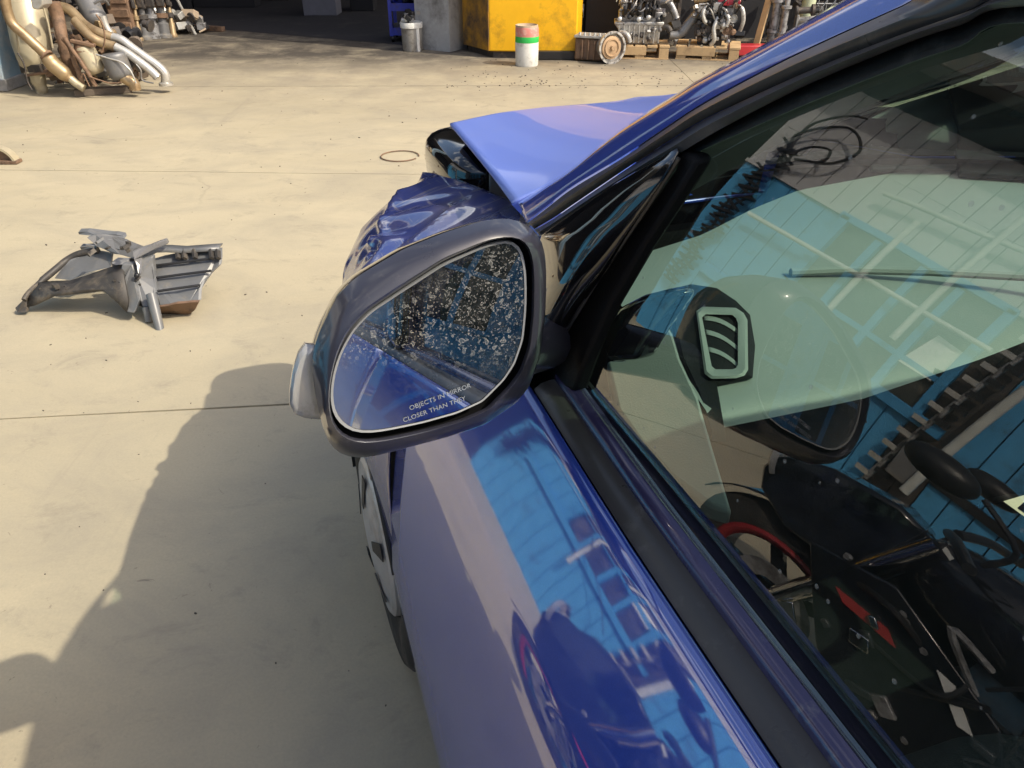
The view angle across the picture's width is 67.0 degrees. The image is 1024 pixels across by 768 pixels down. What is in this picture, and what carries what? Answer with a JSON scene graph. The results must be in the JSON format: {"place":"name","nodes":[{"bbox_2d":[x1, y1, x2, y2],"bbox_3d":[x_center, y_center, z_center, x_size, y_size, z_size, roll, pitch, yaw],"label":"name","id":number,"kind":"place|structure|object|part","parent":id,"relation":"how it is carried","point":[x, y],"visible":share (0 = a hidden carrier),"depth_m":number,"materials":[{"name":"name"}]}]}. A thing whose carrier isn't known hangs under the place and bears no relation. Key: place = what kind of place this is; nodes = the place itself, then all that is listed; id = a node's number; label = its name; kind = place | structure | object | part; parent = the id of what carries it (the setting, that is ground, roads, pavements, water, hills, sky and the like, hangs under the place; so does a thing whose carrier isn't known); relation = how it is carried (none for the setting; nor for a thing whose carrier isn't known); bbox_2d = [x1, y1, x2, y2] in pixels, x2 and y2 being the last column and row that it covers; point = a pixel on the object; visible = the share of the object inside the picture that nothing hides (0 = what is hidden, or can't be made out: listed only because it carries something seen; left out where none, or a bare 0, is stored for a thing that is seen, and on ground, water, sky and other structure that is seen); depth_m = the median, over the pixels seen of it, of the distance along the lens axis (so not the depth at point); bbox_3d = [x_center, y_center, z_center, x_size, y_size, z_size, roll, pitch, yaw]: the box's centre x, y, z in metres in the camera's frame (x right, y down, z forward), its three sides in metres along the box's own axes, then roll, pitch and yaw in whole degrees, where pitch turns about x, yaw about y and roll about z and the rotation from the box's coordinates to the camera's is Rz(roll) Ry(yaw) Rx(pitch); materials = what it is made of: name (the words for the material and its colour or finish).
{"place":"outdoors","nodes":[
{"label":"outdoors","id":0,"kind":"place"},
{"bbox_2d":[302,0,341,15],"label":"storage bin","id":1,"kind":"object","parent":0,"point":[321,7],"visible":1,"depth_m":11.49,"materials":[{"name":"grey plastic"}]},
{"bbox_2d":[0,4,1023,767],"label":"concrete yard","id":2,"kind":"structure","parent":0,"point":[224,504],"depth_m":2.52,"materials":[{"name":"beige concrete"}]},
{"bbox_2d":[0,145,21,163],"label":"brake shoe","id":3,"kind":"object","parent":2,"relation":"on","point":[8,155],"visible":1,"depth_m":4.96,"materials":[{"name":"beige metal"}]},
{"bbox_2d":[0,8,27,91],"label":"blue column","id":4,"kind":"structure","parent":2,"relation":"on","point":[12,77],"depth_m":6.91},
{"bbox_2d":[6,0,53,93],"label":"catalytic converter","id":5,"kind":"object","parent":2,"relation":"on","point":[35,23],"visible":0.77,"depth_m":6.62,"materials":[{"name":"beige metal"}]},
{"bbox_2d":[31,0,51,9],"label":"heat shield","id":6,"kind":"object","parent":5,"relation":"attached to","point":[39,4],"visible":1,"depth_m":6.32,"materials":[{"name":"beige metal"}]},
{"bbox_2d":[0,0,85,91],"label":"exhaust pipe","id":7,"kind":"object","parent":5,"relation":"attached to","point":[53,64],"visible":1,"depth_m":6.46,"materials":[{"name":"beige metal"}]},
{"bbox_2d":[17,53,31,89],"bbox_3d":[-4.105,-2.634,6.521,0.038,0.296,0.014,0,32,0],"label":"wire","id":8,"kind":"object","parent":7,"relation":"hanging from","point":[25,71],"visible":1,"depth_m":6.52,"materials":[{"name":"metal"}]},
{"bbox_2d":[61,2,172,86],"bbox_3d":[-3.533,-2.952,6.730,1.080,0.643,0.243,9,33,14],"label":"exhaust pipe","id":9,"kind":"object","parent":5,"relation":"attached to","point":[70,11],"visible":0.77,"depth_m":6.65,"materials":[{"name":"silver metal"}]},
{"bbox_2d":[6,25,55,43],"bbox_3d":[-4.601,-3.364,7.079,0.715,0.977,0.537,13,34,20],"label":"scrap heap","id":10,"kind":"object","parent":2,"relation":"on","point":[53,38],"visible":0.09,"depth_m":7.19,"materials":[{"name":"metal"}]},
{"bbox_2d":[15,11,61,61],"bbox_3d":[-4.288,-3.151,7.056,0.485,0.566,0.311,-7,33,-11],"label":"scrap heap","id":11,"kind":"object","parent":2,"relation":"on","point":[59,58],"visible":0.02,"depth_m":7.05,"materials":[{"name":"metal"}]},
{"bbox_2d":[27,64,72,85],"bbox_3d":[-3.974,-2.752,6.842,0.255,0.272,0.492,22,38,31],"label":"scrap heap","id":12,"kind":"object","parent":2,"relation":"on","point":[39,68],"visible":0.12,"depth_m":6.68,"materials":[{"name":"metal"}]},
{"bbox_2d":[47,1,76,78],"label":"exhaust pipe","id":13,"kind":"object","parent":12,"relation":"on","point":[56,12],"visible":0.66,"depth_m":6.56,"materials":[{"name":"metal"}]},
{"bbox_2d":[55,74,92,86],"bbox_3d":[-4.007,-2.815,7.145,0.314,0.112,0.343,0,32,0],"label":"scrap heap","id":14,"kind":"object","parent":2,"relation":"on","point":[59,81],"visible":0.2,"depth_m":7.09,"materials":[{"name":"metal"}]},
{"bbox_2d":[52,9,115,51],"bbox_3d":[-4.140,-3.397,7.191,0.965,0.954,0.399,0,32,0],"label":"scrap heap","id":15,"kind":"object","parent":2,"relation":"on","point":[111,21],"visible":0.09,"depth_m":7.15,"materials":[{"name":"brown metal"}]},
{"bbox_2d":[49,0,125,43],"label":"scrap heap","id":16,"kind":"object","parent":2,"relation":"on","point":[122,26],"visible":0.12,"depth_m":7.70,"materials":[{"name":"metal"}]},
{"bbox_2d":[67,0,116,76],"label":"scrap heap","id":17,"kind":"object","parent":2,"relation":"on","point":[97,23],"visible":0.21,"depth_m":6.84,"materials":[{"name":"brown metal"}]},
{"bbox_2d":[75,0,107,24],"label":"silencer","id":18,"kind":"object","parent":17,"relation":"on","point":[89,10],"visible":0.62,"depth_m":6.79,"materials":[{"name":"grey metal"}]},
{"bbox_2d":[99,16,112,31],"bbox_3d":[-3.521,-3.113,6.718,0.088,0.153,0.060,0,32,0],"label":"exhaust pipe","id":19,"kind":"object","parent":17,"relation":"on","point":[107,27],"visible":0.66,"depth_m":6.69,"materials":[{"name":"silver metal"}]},
{"bbox_2d":[74,85,131,96],"bbox_3d":[-3.587,-2.575,6.793,0.455,0.057,0.090,-11,34,-17],"label":"plank","id":20,"kind":"object","parent":2,"relation":"on","point":[104,90],"visible":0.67,"depth_m":6.76,"materials":[{"name":"brown wood"}]},
{"bbox_2d":[78,19,154,79],"bbox_3d":[-3.647,-3.110,7.155,0.654,0.557,0.414,5,32,8],"label":"scrap heap","id":21,"kind":"object","parent":2,"relation":"on","point":[133,35],"visible":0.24,"depth_m":7.09,"materials":[{"name":"black metal"}]},
{"bbox_2d":[92,49,144,83],"bbox_3d":[-3.482,-2.819,6.838,0.523,0.309,0.238,-4,32,-6],"label":"scrap heap","id":22,"kind":"object","parent":2,"relation":"on","point":[101,75],"visible":0.27,"depth_m":6.81,"materials":[{"name":"metal"}]},
{"bbox_2d":[15,228,222,330],"bbox_3d":[-1.599,-0.449,3.175,0.774,0.370,0.417,7,33,11],"label":"wheel arch liner","id":23,"kind":"object","parent":2,"relation":"on","point":[149,283],"visible":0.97,"depth_m":3.13,"materials":[{"name":"grey plastic"}]},
{"bbox_2d":[101,51,140,90],"bbox_3d":[-3.344,-2.685,6.630,0.279,0.306,0.208,0,32,0],"label":"silencer","id":24,"kind":"object","parent":2,"relation":"on","point":[116,71],"visible":0.94,"depth_m":6.56,"materials":[{"name":"grey metal"}]},
{"bbox_2d":[96,14,105,50],"bbox_3d":[-3.378,-2.887,6.364,0.072,0.284,0.014,0,32,0],"label":"wire","id":25,"kind":"object","parent":24,"relation":"attached to","point":[103,32],"visible":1,"depth_m":6.36,"materials":[{"name":"metal"}]},
{"bbox_2d":[71,17,159,79],"bbox_3d":[-3.394,-2.851,6.596,0.695,0.493,0.156,5,32,8],"label":"exhaust pipe","id":26,"kind":"object","parent":24,"relation":"on","point":[83,29],"visible":0.94,"depth_m":6.55,"materials":[{"name":"silver metal"}]},
{"bbox_2d":[70,39,103,75],"bbox_3d":[-3.595,-2.777,6.573,0.212,0.294,0.176,0,32,0],"label":"catalytic converter","id":27,"kind":"object","parent":26,"relation":"on","point":[86,51],"visible":0.88,"depth_m":6.51,"materials":[{"name":"beige metal"}]},
{"bbox_2d":[61,38,84,83],"bbox_3d":[-3.712,-2.729,6.544,0.096,0.380,0.044,0,32,0],"label":"exhaust pipe","id":28,"kind":"object","parent":27,"relation":"attached to","point":[76,65],"visible":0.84,"depth_m":6.55,"materials":[{"name":"metal"}]},
{"bbox_2d":[62,36,97,86],"bbox_3d":[-3.627,-2.705,6.500,0.186,0.401,0.034,0,32,0],"label":"exhaust pipe","id":29,"kind":"object","parent":27,"relation":"attached to","point":[78,58],"visible":1,"depth_m":6.48,"materials":[{"name":"metal"}]},
{"bbox_2d":[89,76,121,83],"bbox_3d":[-3.443,-2.576,6.557,0.262,0.065,0.014,0,32,0],"label":"wire","id":30,"kind":"object","parent":29,"relation":"attached to","point":[105,81],"visible":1,"depth_m":6.56,"materials":[{"name":"metal"}]},
{"bbox_2d":[135,64,153,83],"bbox_3d":[-3.101,-2.618,6.531,0.117,0.163,0.014,0,32,0],"label":"wire","id":31,"kind":"object","parent":26,"relation":"hanging from","point":[141,75],"visible":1,"depth_m":6.54,"materials":[{"name":"grey metal"}]},
{"bbox_2d":[96,54,136,82],"bbox_3d":[-3.337,-2.661,6.527,0.286,0.237,0.016,0,32,0],"label":"brake hose","id":32,"kind":"object","parent":24,"relation":"attached to","point":[130,70],"visible":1,"depth_m":6.50,"materials":[{"name":"white rubber"}]},
{"bbox_2d":[105,0,142,34],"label":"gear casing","id":33,"kind":"object","parent":2,"relation":"on","point":[121,11],"visible":0.4,"depth_m":9.26,"materials":[{"name":"metal"}]},
{"bbox_2d":[69,0,192,11],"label":"open bay","id":34,"kind":"object","parent":2,"relation":"on","point":[186,4],"depth_m":11.92,"materials":[{"name":"black"}]},
{"bbox_2d":[130,0,143,40],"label":"axle","id":35,"kind":"object","parent":2,"relation":"on","point":[134,9],"visible":0.81,"depth_m":9.32,"materials":[{"name":"metal"}]},
{"bbox_2d":[135,0,152,39],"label":"axle","id":36,"kind":"object","parent":2,"relation":"on","point":[141,14],"visible":0.76,"depth_m":9.39,"materials":[{"name":"grey metal"}]},
{"bbox_2d":[144,0,161,38],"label":"axle","id":37,"kind":"object","parent":2,"relation":"on","point":[150,13],"visible":0.65,"depth_m":9.47,"materials":[{"name":"metal"}]},
{"bbox_2d":[154,0,172,37],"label":"axle","id":38,"kind":"object","parent":2,"relation":"on","point":[162,23],"visible":0.93,"depth_m":9.56,"materials":[{"name":"grey metal"}]},
{"bbox_2d":[165,0,177,36],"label":"axle","id":39,"kind":"object","parent":2,"relation":"on","point":[171,21],"visible":1,"depth_m":9.63,"materials":[{"name":"metal"}]},
{"bbox_2d":[154,7,209,33],"bbox_3d":[-4.257,-4.682,9.969,0.638,0.329,0.488,0,32,0],"label":"scrap heap","id":40,"kind":"object","parent":2,"relation":"on","point":[181,17],"visible":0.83,"depth_m":9.85,"materials":[{"name":"metal"}]},
{"bbox_2d":[176,0,196,34],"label":"pole","id":41,"kind":"object","parent":2,"relation":"on","point":[188,20],"visible":0.57,"depth_m":9.88,"materials":[{"name":"silver metal"}]},
{"bbox_2d":[194,24,224,31],"bbox_3d":[-3.999,-4.681,10.178,0.500,0.060,0.070,12,34,18],"label":"flat bar","id":42,"kind":"object","parent":2,"relation":"on","point":[217,28],"visible":0.61,"depth_m":10.11,"materials":[{"name":"metal"}]},
{"bbox_2d":[64,0,467,45],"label":"workshop","id":43,"kind":"structure","parent":2,"relation":"on","point":[284,17],"depth_m":10.99,"materials":[{"name":"black concrete"}]},
{"bbox_2d":[193,0,261,6],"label":"storage bin","id":44,"kind":"object","parent":43,"relation":"on","point":[226,3],"visible":1,"depth_m":12.44,"materials":[{"name":"grey plastic"}]},
{"bbox_2d":[350,0,376,10],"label":"storage bin","id":45,"kind":"object","parent":43,"relation":"on","point":[363,5],"visible":1,"depth_m":12.02,"materials":[{"name":"grey plastic"}]},
{"bbox_2d":[387,0,414,41],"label":"parts trolley","id":46,"kind":"object","parent":43,"relation":"on","point":[394,6],"visible":0.38,"depth_m":9.20,"materials":[{"name":"blue metal"}]},
{"bbox_2d":[393,17,403,27],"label":"machine parts","id":47,"kind":"object","parent":46,"relation":"on","point":[396,25],"visible":0.14,"depth_m":9.38,"materials":[{"name":"metal"}]},
{"bbox_2d":[396,0,413,2],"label":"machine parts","id":48,"kind":"object","parent":46,"relation":"on","point":[407,1],"visible":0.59,"depth_m":9.22,"materials":[{"name":"black metal"}]},
{"bbox_2d":[22,59,704,705],"bbox_3d":[0.301,-1.798,5.590,7.776,0.007,9.485,0,32,0],"label":"grit","id":49,"kind":"object","parent":2,"relation":"on","point":[398,165],"visible":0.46,"depth_m":7.12,"materials":[{"name":"gravel"}]},
{"bbox_2d":[380,150,418,161],"bbox_3d":[-0.741,-1.508,5.116,0.258,0.008,0.258,0,32,0],"label":"wire ring","id":50,"kind":"object","parent":2,"relation":"on","point":[401,160],"visible":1,"depth_m":5.09,"materials":[{"name":"metal"}]},
{"bbox_2d":[400,20,422,51],"bbox_3d":[-1.133,-3.935,8.757,0.254,0.300,0.254,0,32,0],"label":"parts pail","id":51,"kind":"object","parent":2,"relation":"on","point":[411,33],"visible":0.88,"depth_m":8.68,"materials":[{"name":"plastic"}]},
{"bbox_2d":[401,9,420,22],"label":"metal scraps","id":52,"kind":"object","parent":51,"relation":"in","point":[408,14],"visible":0.98,"depth_m":8.63,"materials":[{"name":"grey metal"}]},
{"bbox_2d":[414,0,466,51],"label":"white pier","id":53,"kind":"structure","parent":2,"relation":"on","point":[442,27],"depth_m":8.69,"materials":[{"name":"grey concrete"}]},
{"bbox_2d":[462,0,582,57],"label":"container","id":54,"kind":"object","parent":2,"relation":"on","point":[489,26],"depth_m":8.22,"materials":[{"name":"metal"}]},
{"bbox_2d":[515,23,538,66],"bbox_3d":[0.154,-3.471,7.926,0.245,0.386,0.242,0,32,0],"label":"paint drum","id":55,"kind":"object","parent":2,"relation":"on","point":[526,43],"visible":1,"depth_m":7.85,"materials":[{"name":"white plastic"}]},
{"bbox_2d":[538,50,575,59],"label":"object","id":56,"kind":"structure","parent":2,"relation":"on","point":[554,55],"depth_m":8.26,"materials":[{"name":"black metal"}]},
{"bbox_2d":[574,31,625,63],"bbox_3d":[0.914,-3.572,8.161,0.553,0.320,0.373,25,40,35],"label":"gearbox","id":57,"kind":"object","parent":2,"relation":"on","point":[609,47],"visible":1,"depth_m":8.08,"materials":[{"name":"metal"}]},
{"bbox_2d":[622,40,669,59],"bbox_3d":[1.394,-3.675,8.494,0.627,0.135,0.466,3,32,5],"label":"pallet","id":58,"kind":"object","parent":2,"relation":"on","point":[637,51],"visible":0.56,"depth_m":8.31,"materials":[{"name":"brown wood"}]},
{"bbox_2d":[614,0,679,44],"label":"engine","id":59,"kind":"object","parent":58,"relation":"on","point":[640,25],"visible":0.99,"depth_m":8.20,"materials":[{"name":"metal"}]},
{"bbox_2d":[289,0,1023,767],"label":"damaged car","id":60,"kind":"object","parent":2,"relation":"on","point":[685,428],"visible":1,"depth_m":0.86,"materials":[{"name":"blue paint"}]},
{"bbox_3d":[0.035,0.446,0.779,0.148,0.728,1.079,-10,33,-15],"label":"front door","id":61,"kind":"part","parent":60,"relation":"part of","materials":[{"name":"blue paint"}]},
{"bbox_2d":[642,0,681,45],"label":"metal cabinet","id":62,"kind":"object","parent":2,"relation":"on","point":[679,5],"visible":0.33,"depth_m":8.97,"materials":[{"name":"grey metal"}]},
{"bbox_2d":[644,0,680,42],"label":"scrap heap","id":63,"kind":"object","parent":2,"relation":"on","point":[675,25],"visible":0.39,"depth_m":8.86,"materials":[{"name":"grey metal"}]},
{"bbox_2d":[675,39,740,60],"bbox_3d":[2.138,-3.643,8.442,0.674,0.135,0.506,7,33,12],"label":"pallet","id":64,"kind":"object","parent":2,"relation":"on","point":[695,49],"visible":0.84,"depth_m":8.27,"materials":[{"name":"brown wood"}]},
{"bbox_2d":[669,0,745,45],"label":"engine","id":65,"kind":"object","parent":64,"relation":"on","point":[711,22],"visible":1,"depth_m":8.12,"materials":[{"name":"metal"}]},
{"bbox_2d":[583,0,841,38],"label":"parts store","id":66,"kind":"structure","parent":2,"relation":"on","point":[599,16],"depth_m":9.48,"materials":[{"name":"grey metal"}]},
{"bbox_2d":[694,0,746,39],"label":"scrap heap","id":67,"kind":"object","parent":2,"relation":"on","point":[738,34],"visible":0.12,"depth_m":9.20,"materials":[{"name":"metal"}]},
{"bbox_2d":[727,43,764,56],"bbox_3d":[2.591,-3.621,8.411,0.460,0.130,0.220,0,32,0],"label":"floor jack","id":68,"kind":"object","parent":2,"relation":"on","point":[746,48],"visible":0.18,"depth_m":8.33,"materials":[{"name":"red paint"}]},
{"bbox_2d":[753,0,771,42],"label":"timber offcut","id":69,"kind":"object","parent":2,"relation":"on","point":[762,21],"visible":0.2,"depth_m":8.63,"materials":[{"name":"brown wood"}]},
{"bbox_2d":[766,0,815,42],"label":"strut stack","id":70,"kind":"object","parent":2,"relation":"on","point":[778,25],"visible":0.69,"depth_m":8.56,"materials":[{"name":"metal"}]},
{"bbox_2d":[765,0,819,33],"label":"scrap heap","id":71,"kind":"object","parent":2,"relation":"on","point":[797,3],"visible":0.16,"depth_m":9.21,"materials":[{"name":"black metal"}]},
{"bbox_2d":[798,0,815,24],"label":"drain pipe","id":72,"kind":"object","parent":2,"relation":"on","point":[807,3],"visible":0.22,"depth_m":8.81,"materials":[{"name":"beige plastic"}]},
{"bbox_2d":[792,0,823,28],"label":"loose parts","id":73,"kind":"object","parent":2,"relation":"on","point":[822,9],"visible":0.05,"depth_m":9.44,"materials":[{"name":"metal"}]},
{"bbox_2d":[816,0,836,14],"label":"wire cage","id":74,"kind":"object","parent":2,"relation":"on","point":[818,3],"visible":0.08,"depth_m":9.33,"materials":[{"name":"silver metal"}]},
{"bbox_2d":[793,15,815,27],"bbox_3d":[3.374,-4.002,8.793,0.349,0.375,0.113,5,32,7],"label":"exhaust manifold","id":75,"kind":"object","parent":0,"point":[798,19],"visible":0.1,"depth_m":8.72,"materials":[{"name":"metal"}]}
]}

